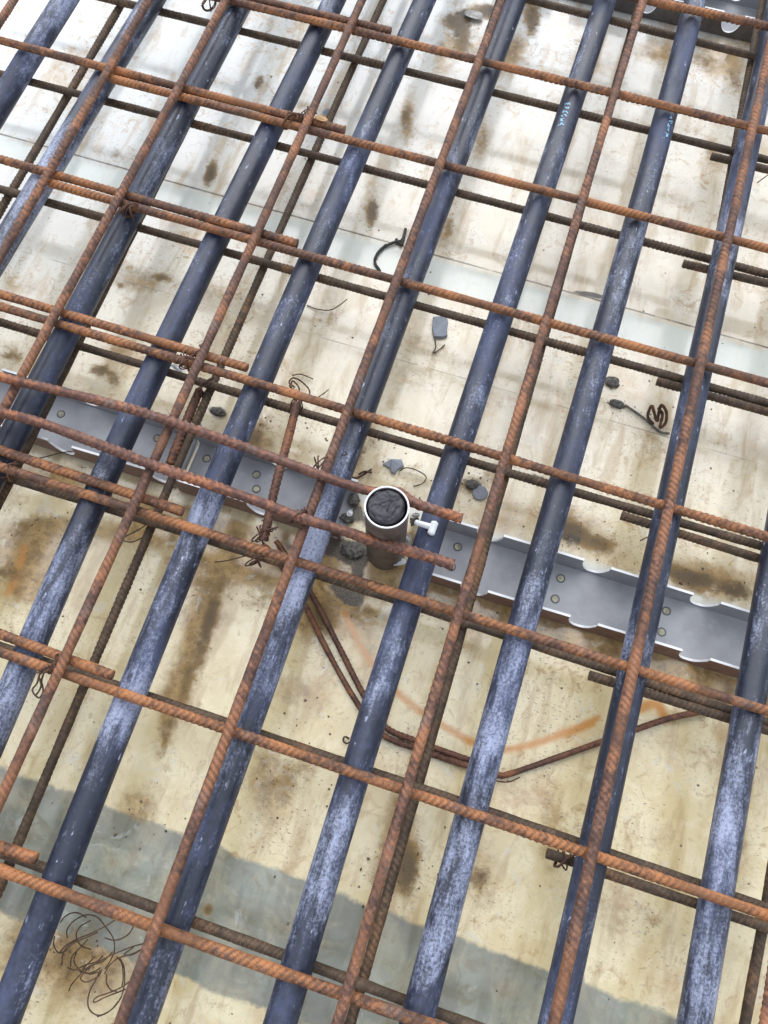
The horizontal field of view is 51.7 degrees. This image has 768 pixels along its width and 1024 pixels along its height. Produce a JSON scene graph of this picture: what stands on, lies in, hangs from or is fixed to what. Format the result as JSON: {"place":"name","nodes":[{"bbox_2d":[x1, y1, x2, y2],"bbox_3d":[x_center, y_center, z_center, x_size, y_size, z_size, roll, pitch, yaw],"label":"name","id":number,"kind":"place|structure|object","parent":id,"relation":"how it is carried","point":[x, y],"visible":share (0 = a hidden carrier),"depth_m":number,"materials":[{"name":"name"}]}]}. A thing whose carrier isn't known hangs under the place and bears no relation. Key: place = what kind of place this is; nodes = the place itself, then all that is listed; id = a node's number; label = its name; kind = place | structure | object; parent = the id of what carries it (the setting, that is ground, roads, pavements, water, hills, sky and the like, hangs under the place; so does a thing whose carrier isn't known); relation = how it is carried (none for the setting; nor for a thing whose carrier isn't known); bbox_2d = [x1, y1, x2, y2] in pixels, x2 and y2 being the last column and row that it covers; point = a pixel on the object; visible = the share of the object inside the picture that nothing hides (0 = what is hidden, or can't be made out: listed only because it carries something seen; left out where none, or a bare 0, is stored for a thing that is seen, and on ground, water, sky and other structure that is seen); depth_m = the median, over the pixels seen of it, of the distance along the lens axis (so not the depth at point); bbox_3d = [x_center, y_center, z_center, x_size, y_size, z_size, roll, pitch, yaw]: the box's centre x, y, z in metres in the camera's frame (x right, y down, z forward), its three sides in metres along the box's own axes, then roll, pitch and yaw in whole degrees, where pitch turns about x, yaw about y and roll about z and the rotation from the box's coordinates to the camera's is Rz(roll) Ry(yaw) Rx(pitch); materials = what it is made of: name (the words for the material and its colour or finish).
{"place":"outdoors","nodes":[
{"label":"outdoors","id":0,"kind":"place"},
{"bbox_2d":[0,0,767,1023],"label":"formwork deck","id":1,"kind":"structure","parent":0,"point":[508,930],"depth_m":0.78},
{"bbox_2d":[40,450,73,457],"bbox_3d":[-0.332,-0.058,0.802,0.043,0.007,0.002,-8,71,-3],"label":"loose wire","id":2,"kind":"object","parent":1,"relation":"on","point":[56,454],"visible":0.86,"depth_m":0.80,"materials":[{"name":"black metal"}]},
{"bbox_2d":[53,912,142,1016],"bbox_3d":[-0.234,0.359,0.636,0.079,0.047,0.071,17,72,5],"label":"wire tangle","id":3,"kind":"object","parent":1,"relation":"on","point":[98,961],"visible":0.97,"depth_m":0.64,"materials":[{"name":"brown metal"}]},
{"bbox_2d":[0,368,197,488],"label":"steel channel","id":4,"kind":"object","parent":1,"relation":"on","point":[97,421],"visible":0.49,"depth_m":0.81,"materials":[{"name":"grey metal"}]},
{"bbox_2d":[165,388,202,465],"bbox_3d":[-0.196,-0.085,0.781,0.010,0.010,0.083,15,72,5],"label":"rebar stub","id":5,"kind":"object","parent":4,"relation":"on","point":[188,416],"visible":0.88,"depth_m":0.78,"materials":[{"name":"brown metal"}]},
{"bbox_2d":[125,525,145,536],"bbox_3d":[-0.236,0.018,0.752,0.024,0.001,0.002,-31,74,-10],"label":"loose wire","id":6,"kind":"object","parent":1,"relation":"on","point":[135,531],"visible":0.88,"depth_m":0.75,"materials":[{"name":"brown metal"}]},
{"bbox_2d":[210,407,226,416],"bbox_3d":[-0.172,-0.104,0.823,0.020,0.005,0.009,17,72,5],"label":"dirt lump","id":7,"kind":"object","parent":1,"relation":"on","point":[219,412],"visible":1,"depth_m":0.82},
{"bbox_2d":[214,556,245,562],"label":"loose wire","id":8,"kind":"object","parent":1,"relation":"on","point":[229,559],"visible":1,"depth_m":0.74,"materials":[{"name":"brown metal"}]},
{"bbox_2d":[175,436,358,540],"bbox_3d":[-0.114,-0.026,0.782,0.172,0.030,0.057,17,72,5],"label":"steel channel","id":9,"kind":"object","parent":1,"relation":"on","point":[254,475],"visible":0.45,"depth_m":0.80,"materials":[{"name":"grey metal"}]},
{"bbox_2d":[288,377,310,393],"bbox_3d":[-0.084,-0.124,0.791,0.018,0.022,0.033,-21,72,-7],"label":"loose wire","id":10,"kind":"object","parent":1,"relation":"on","point":[290,379],"visible":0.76,"depth_m":0.79,"materials":[{"name":"metal"}]},
{"bbox_2d":[322,109,329,114],"bbox_3d":[-0.069,-0.480,0.950,0.009,0.002,0.010,17,72,5],"label":"grey flake","id":11,"kind":"object","parent":1,"relation":"on","point":[325,111],"visible":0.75,"depth_m":0.95,"materials":[{"name":"grey"}]},
{"bbox_2d":[307,299,346,310],"bbox_3d":[-0.062,-0.224,0.862,0.045,0.010,0.011,-2,71,-1],"label":"loose wire","id":12,"kind":"object","parent":1,"relation":"on","point":[327,310],"visible":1,"depth_m":0.86,"materials":[{"name":"metal"}]},
{"bbox_2d":[342,736,349,743],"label":"loose wire","id":13,"kind":"object","parent":1,"relation":"on","point":[348,738],"visible":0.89,"depth_m":0.72,"materials":[{"name":"black metal"}]},
{"bbox_2d":[339,513,353,523],"bbox_3d":[-0.036,0.006,0.783,0.012,0.011,0.013,-32,74,-10],"label":"dirt lump","id":14,"kind":"object","parent":1,"relation":"on","point":[344,517],"visible":1,"depth_m":0.78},
{"bbox_2d":[347,510,352,516],"bbox_3d":[-0.034,0.001,0.777,0.006,0.003,0.007,17,72,5],"label":"torn scrap","id":15,"kind":"object","parent":14,"relation":"on","point":[349,513],"visible":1,"depth_m":0.78,"materials":[{"name":"paper"}]},
{"bbox_2d":[341,542,362,558],"bbox_3d":[-0.031,0.037,0.774,0.022,0.007,0.017,3,71,1],"label":"dirt lump","id":16,"kind":"object","parent":1,"relation":"on","point":[352,550],"visible":1,"depth_m":0.77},
{"bbox_2d":[347,493,360,507],"bbox_3d":[-0.030,-0.012,0.788,0.013,0.013,0.013,-34,74,-11],"label":"dirt lump","id":17,"kind":"object","parent":1,"relation":"on","point":[353,500],"visible":1,"depth_m":0.79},
{"bbox_2d":[352,469,371,478],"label":"loose wire","id":18,"kind":"object","parent":1,"relation":"on","point":[365,472],"visible":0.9,"depth_m":0.80,"materials":[{"name":"brown metal"}]},
{"bbox_2d":[274,539,469,761],"bbox_3d":[-0.019,0.143,0.735,0.051,0.012,0.294,-43,76,-13],"label":"bent rod","id":19,"kind":"object","parent":1,"relation":"on","point":[361,690],"visible":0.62,"depth_m":0.73,"materials":[{"name":"brown metal"}]},
{"bbox_2d":[9,24,756,1023],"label":"grit","id":20,"kind":"object","parent":1,"relation":"on","point":[351,616],"visible":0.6,"depth_m":0.74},
{"bbox_2d":[0,0,767,1023],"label":"rebar mesh","id":21,"kind":"object","parent":1,"relation":"on","point":[364,984],"visible":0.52,"depth_m":0.78,"materials":[{"name":"brown metal"}]},
{"bbox_2d":[0,0,79,129],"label":"plastic pipe","id":22,"kind":"object","parent":21,"relation":"on","point":[23,66],"visible":0.91,"depth_m":0.89,"materials":[{"name":"blue plastic"}]},
{"bbox_2d":[0,0,166,276],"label":"plastic pipe","id":23,"kind":"object","parent":21,"relation":"on","point":[136,40],"visible":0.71,"depth_m":0.86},
{"bbox_2d":[0,4,250,491],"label":"plastic pipe","id":24,"kind":"object","parent":21,"relation":"on","point":[85,298],"visible":0.8,"depth_m":0.81,"materials":[{"name":"blue plastic"}]},
{"bbox_2d":[0,0,345,758],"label":"plastic pipe","id":25,"kind":"object","parent":21,"relation":"on","point":[40,624],"visible":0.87,"depth_m":0.76,"materials":[{"name":"blue plastic"}]},
{"bbox_2d":[0,0,391,864],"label":"rebar mesh","id":26,"kind":"object","parent":25,"relation":"on","point":[32,200],"visible":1,"depth_m":0.81,"materials":[{"name":"brown metal"}]},
{"bbox_2d":[298,106,316,122],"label":"wire tie","id":27,"kind":"object","parent":26,"relation":"on","point":[307,109],"visible":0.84,"depth_m":0.84,"materials":[{"name":"brown metal"}]},
{"bbox_2d":[315,115,327,120],"bbox_3d":[-0.067,-0.417,0.840,0.014,0.002,0.006,17,72,5],"label":"wood chip","id":28,"kind":"object","parent":26,"relation":"on","point":[320,118],"visible":1,"depth_m":0.84,"materials":[{"name":"beige wood"}]},
{"bbox_2d":[171,364,182,371],"bbox_3d":[-0.206,-0.144,0.791,0.014,0.002,0.006,17,72,5],"label":"torn scrap","id":29,"kind":"object","parent":21,"relation":"on","point":[175,367],"visible":0.88,"depth_m":0.79,"materials":[{"name":"paper"}]},
{"bbox_2d":[194,376,214,397],"bbox_3d":[-0.178,-0.123,0.787,0.017,0.020,0.023,17,72,5],"label":"wire tie","id":30,"kind":"object","parent":21,"relation":"attached to","point":[201,386],"visible":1,"depth_m":0.78,"materials":[{"name":"brown metal"}]},
{"bbox_2d":[0,0,435,1023],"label":"plastic pipe","id":31,"kind":"object","parent":21,"relation":"on","point":[26,960],"visible":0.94,"depth_m":0.69,"materials":[{"name":"blue plastic"}]},
{"bbox_2d":[0,0,767,1023],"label":"rebar mesh","id":32,"kind":"object","parent":31,"relation":"on","point":[406,790],"visible":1,"depth_m":0.71,"materials":[{"name":"brown metal"}]},
{"bbox_2d":[0,461,18,481],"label":"wire tie","id":33,"kind":"object","parent":32,"relation":"attached to","point":[8,465],"visible":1,"depth_m":0.71,"materials":[{"name":"brown metal"}]},
{"bbox_2d":[31,670,47,698],"bbox_3d":[-0.284,0.138,0.661,0.015,0.016,0.032,35,74,11],"label":"loose wire","id":34,"kind":"object","parent":32,"relation":"hanging from","point":[39,679],"visible":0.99,"depth_m":0.66,"materials":[{"name":"black metal"}]},
{"bbox_2d":[36,653,58,673],"bbox_3d":[-0.272,0.128,0.656,0.016,0.020,0.022,27,73,8],"label":"wire tie","id":35,"kind":"object","parent":32,"relation":"attached to","point":[53,664],"visible":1,"depth_m":0.65,"materials":[{"name":"brown metal"}]},
{"bbox_2d":[115,201,138,220],"bbox_3d":[-0.259,-0.306,0.807,0.016,0.020,0.025,17,72,5],"label":"wire tie","id":36,"kind":"object","parent":32,"relation":"attached to","point":[123,208],"visible":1,"depth_m":0.80,"materials":[{"name":"brown metal"}]},
{"bbox_2d":[179,351,195,371],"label":"wire tie","id":37,"kind":"object","parent":32,"relation":"attached to","point":[187,358],"visible":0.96,"depth_m":0.74,"materials":[{"name":"brown metal"}]},
{"bbox_2d":[201,0,217,11],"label":"wire tie","id":38,"kind":"object","parent":32,"relation":"attached to","point":[210,9],"visible":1,"depth_m":0.90,"materials":[{"name":"grey metal"}]},
{"bbox_2d":[0,407,455,569],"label":"rebar rod","id":39,"kind":"object","parent":32,"relation":"on","point":[400,548],"visible":1,"depth_m":0.69,"materials":[{"name":"brown metal"}]},
{"bbox_2d":[0,372,463,523],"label":"rebar rod","id":40,"kind":"object","parent":32,"relation":"on","point":[272,457],"visible":0.91,"depth_m":0.70,"materials":[{"name":"brown metal"}]},
{"bbox_2d":[282,110,302,129],"bbox_3d":[-0.098,-0.420,0.847,0.024,0.020,0.018,-10,71,-4],"label":"wire tie","id":41,"kind":"object","parent":32,"relation":"attached to","point":[289,114],"visible":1,"depth_m":0.84,"materials":[{"name":"brown metal"}]},
{"bbox_2d":[288,507,307,528],"bbox_3d":[-0.074,0.004,0.688,0.013,0.018,0.020,17,72,5],"label":"wire tie","id":42,"kind":"object","parent":32,"relation":"attached to","point":[303,510],"visible":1,"depth_m":0.68,"materials":[{"name":"brown metal"}]},
{"bbox_2d":[313,455,327,468],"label":"wire tie","id":43,"kind":"object","parent":32,"relation":"attached to","point":[317,464],"visible":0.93,"depth_m":0.70,"materials":[{"name":"metal"}]},
{"bbox_2d":[244,554,264,567],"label":"wire tie","id":44,"kind":"object","parent":21,"relation":"attached to","point":[254,562],"visible":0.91,"depth_m":0.72,"materials":[{"name":"brown metal"}]},
{"bbox_2d":[259,401,299,541],"bbox_3d":[-0.097,-0.040,0.746,0.010,0.014,0.143,10,71,3],"label":"rebar stub","id":45,"kind":"object","parent":21,"relation":"on","point":[278,474],"visible":0.92,"depth_m":0.74,"materials":[{"name":"brown metal"}]},
{"bbox_2d":[251,525,277,543],"bbox_3d":[-0.110,0.022,0.730,0.022,0.020,0.018,17,72,5],"label":"wire tie","id":46,"kind":"object","parent":45,"relation":"attached to","point":[260,532],"visible":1,"depth_m":0.72,"materials":[{"name":"metal"}]},
{"bbox_2d":[289,384,302,410],"bbox_3d":[-0.086,-0.110,0.776,0.020,0.020,0.020,17,72,5],"label":"wire tie","id":47,"kind":"object","parent":21,"relation":"attached to","point":[300,402],"visible":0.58,"depth_m":0.77,"materials":[{"name":"metal"}]},
{"bbox_2d":[126,0,526,1023],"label":"plastic pipe","id":48,"kind":"object","parent":21,"relation":"on","point":[162,968],"visible":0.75,"depth_m":0.70,"materials":[{"name":"blue plastic"}]},
{"bbox_2d":[263,0,616,1023],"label":"plastic pipe","id":49,"kind":"object","parent":21,"relation":"on","point":[315,904],"visible":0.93,"depth_m":0.69,"materials":[{"name":"blue plastic"}]},
{"bbox_2d":[414,520,437,535],"bbox_3d":[0.037,0.012,0.704,0.021,0.007,0.013,17,72,5],"label":"plastic peg","id":50,"kind":"object","parent":49,"relation":"on","point":[431,527],"visible":1,"depth_m":0.70,"materials":[{"name":"white plastic"}]},
{"bbox_2d":[399,0,706,1023],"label":"plastic pipe","id":51,"kind":"object","parent":21,"relation":"on","point":[441,922],"visible":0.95,"depth_m":0.70,"materials":[{"name":"blue plastic"}]},
{"bbox_2d":[537,1,767,1023],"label":"plastic pipe","id":52,"kind":"object","parent":21,"relation":"on","point":[574,990],"visible":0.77,"depth_m":0.69,"materials":[{"name":"blue plastic"}]},
{"bbox_2d":[364,486,409,569],"bbox_3d":[0.002,0.017,0.713,0.037,0.135,0.037,17,72,5],"label":"pipe sleeve","id":53,"kind":"object","parent":1,"relation":"on","point":[386,510],"visible":0.98,"depth_m":0.65,"materials":[{"name":"plastic"}]},
{"bbox_2d":[373,228,406,270],"bbox_3d":[0.007,-0.296,0.890,0.018,0.005,0.065,35,74,11],"label":"loose wire","id":54,"kind":"object","parent":1,"relation":"on","point":[400,242],"visible":0.98,"depth_m":0.89,"materials":[{"name":"black metal"}]},
{"bbox_2d":[383,459,403,473],"bbox_3d":[0.011,-0.049,0.806,0.018,0.003,0.017,-41,76,-13],"label":"grey flake","id":55,"kind":"object","parent":1,"relation":"on","point":[394,465],"visible":1,"depth_m":0.80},
{"bbox_2d":[393,558,405,565],"bbox_3d":[0.013,0.048,0.761,0.014,0.004,0.010,17,72,5],"label":"torn scrap","id":56,"kind":"object","parent":1,"relation":"on","point":[402,561],"visible":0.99,"depth_m":0.76,"materials":[{"name":"paper"}]},
{"bbox_2d":[406,534,411,544],"bbox_3d":[0.022,0.027,0.760,0.009,0.003,0.011,17,72,5],"label":"torn scrap","id":57,"kind":"object","parent":1,"relation":"on","point":[408,539],"visible":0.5,"depth_m":0.76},
{"bbox_2d":[399,467,426,486],"bbox_3d":[0.030,-0.038,0.800,0.016,0.006,0.027,-41,76,-13],"label":"loose wire","id":58,"kind":"object","parent":1,"relation":"on","point":[418,471],"visible":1,"depth_m":0.80,"materials":[{"name":"black metal"}]},
{"bbox_2d":[432,339,444,353],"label":"loose wire","id":59,"kind":"object","parent":1,"relation":"on","point":[433,352],"visible":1,"depth_m":0.85,"materials":[{"name":"grey metal"}]},
{"bbox_2d":[432,316,447,338],"bbox_3d":[0.061,-0.200,0.857,0.017,0.004,0.028,4,71,1],"label":"plastic plate","id":60,"kind":"object","parent":1,"relation":"on","point":[439,326],"visible":0.93,"depth_m":0.85,"materials":[{"name":"grey plastic"}]},
{"bbox_2d":[466,479,478,489],"bbox_3d":[0.089,-0.028,0.798,0.014,0.006,0.011,17,72,5],"label":"dirt lump","id":61,"kind":"object","parent":1,"relation":"on","point":[471,484],"visible":1,"depth_m":0.80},
{"bbox_2d":[464,10,482,18],"bbox_3d":[0.114,-0.629,1.002,0.025,0.002,0.013,17,72,5],"label":"torn scrap","id":62,"kind":"object","parent":1,"relation":"on","point":[473,14],"visible":1,"depth_m":1.00,"materials":[{"name":"white paper"}]},
{"bbox_2d":[261,542,698,778],"bbox_3d":[0.072,0.158,0.728,0.444,0.016,0.141,17,72,5],"label":"bent rod","id":63,"kind":"object","parent":1,"relation":"on","point":[464,764],"visible":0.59,"depth_m":0.72,"materials":[{"name":"brown metal"}]},
{"bbox_2d":[472,486,487,499],"bbox_3d":[0.097,-0.019,0.796,0.016,0.002,0.016,17,72,5],"label":"plastic disc","id":64,"kind":"object","parent":1,"relation":"on","point":[479,492],"visible":1,"depth_m":0.80,"materials":[{"name":"grey plastic"}]},
{"bbox_2d":[496,775,519,782],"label":"loose wire","id":65,"kind":"object","parent":1,"relation":"on","point":[506,781],"visible":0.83,"depth_m":0.70,"materials":[{"name":"brown metal"}]},
{"bbox_2d":[430,520,749,677],"bbox_3d":[0.445,0.157,0.722,0.843,0.030,0.059,17,72,5],"label":"steel channel","id":66,"kind":"object","parent":1,"relation":"on","point":[579,595],"visible":0.73,"depth_m":0.76,"materials":[{"name":"silver metal"}]},
{"bbox_2d":[545,152,767,1023],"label":"rebar mesh","id":67,"kind":"object","parent":66,"relation":"on","point":[759,926],"visible":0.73,"depth_m":0.68,"materials":[{"name":"brown metal"}]},
{"bbox_2d":[553,849,575,870],"bbox_3d":[0.149,0.283,0.648,0.018,0.020,0.019,17,72,5],"label":"wire tie","id":68,"kind":"object","parent":67,"relation":"attached to","point":[570,856],"visible":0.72,"depth_m":0.64,"materials":[{"name":"brown metal"}]},
{"bbox_2d":[676,510,767,1023],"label":"plastic pipe","id":69,"kind":"object","parent":67,"relation":"on","point":[703,971],"visible":0.98,"depth_m":0.63,"materials":[{"name":"blue plastic"}]},
{"bbox_2d":[605,376,619,387],"bbox_3d":[0.241,-0.137,0.836,0.016,0.006,0.014,17,72,5],"label":"dirt lump","id":70,"kind":"object","parent":1,"relation":"on","point":[611,382],"visible":0.98,"depth_m":0.83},
{"bbox_2d":[609,399,624,408],"bbox_3d":[0.244,-0.113,0.828,0.017,0.005,0.009,17,72,5],"label":"dirt lump","id":71,"kind":"object","parent":1,"relation":"on","point":[616,403],"visible":1,"depth_m":0.83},
{"bbox_2d":[624,404,669,434],"bbox_3d":[0.272,-0.095,0.822,0.054,0.003,0.007,36,75,11],"label":"loose wire","id":72,"kind":"object","parent":1,"relation":"on","point":[642,417],"visible":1,"depth_m":0.82,"materials":[{"name":"grey metal"}]},
{"bbox_2d":[646,404,667,428],"bbox_3d":[0.281,-0.099,0.814,0.024,0.020,0.019,17,72,5],"label":"wire coil","id":73,"kind":"object","parent":1,"relation":"on","point":[657,417],"visible":1,"depth_m":0.81,"materials":[{"name":"brown metal"}]},
{"bbox_2d":[574,0,767,41],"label":"steel channel","id":74,"kind":"object","parent":1,"relation":"on","point":[747,8],"visible":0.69,"depth_m":1.00,"materials":[{"name":"silver metal"}]},
{"bbox_2d":[410,517,418,526],"bbox_3d":[0.030,0.007,0.778,0.010,0.010,0.014,17,72,5],"label":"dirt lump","id":75,"kind":"object","parent":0,"point":[412,520],"visible":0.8,"depth_m":0.78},
{"bbox_2d":[410,513,419,517],"bbox_3d":[0.030,0.003,0.768,0.009,0.003,0.007,17,72,5],"label":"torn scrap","id":76,"kind":"object","parent":75,"relation":"on","point":[414,515],"visible":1,"depth_m":0.77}
]}

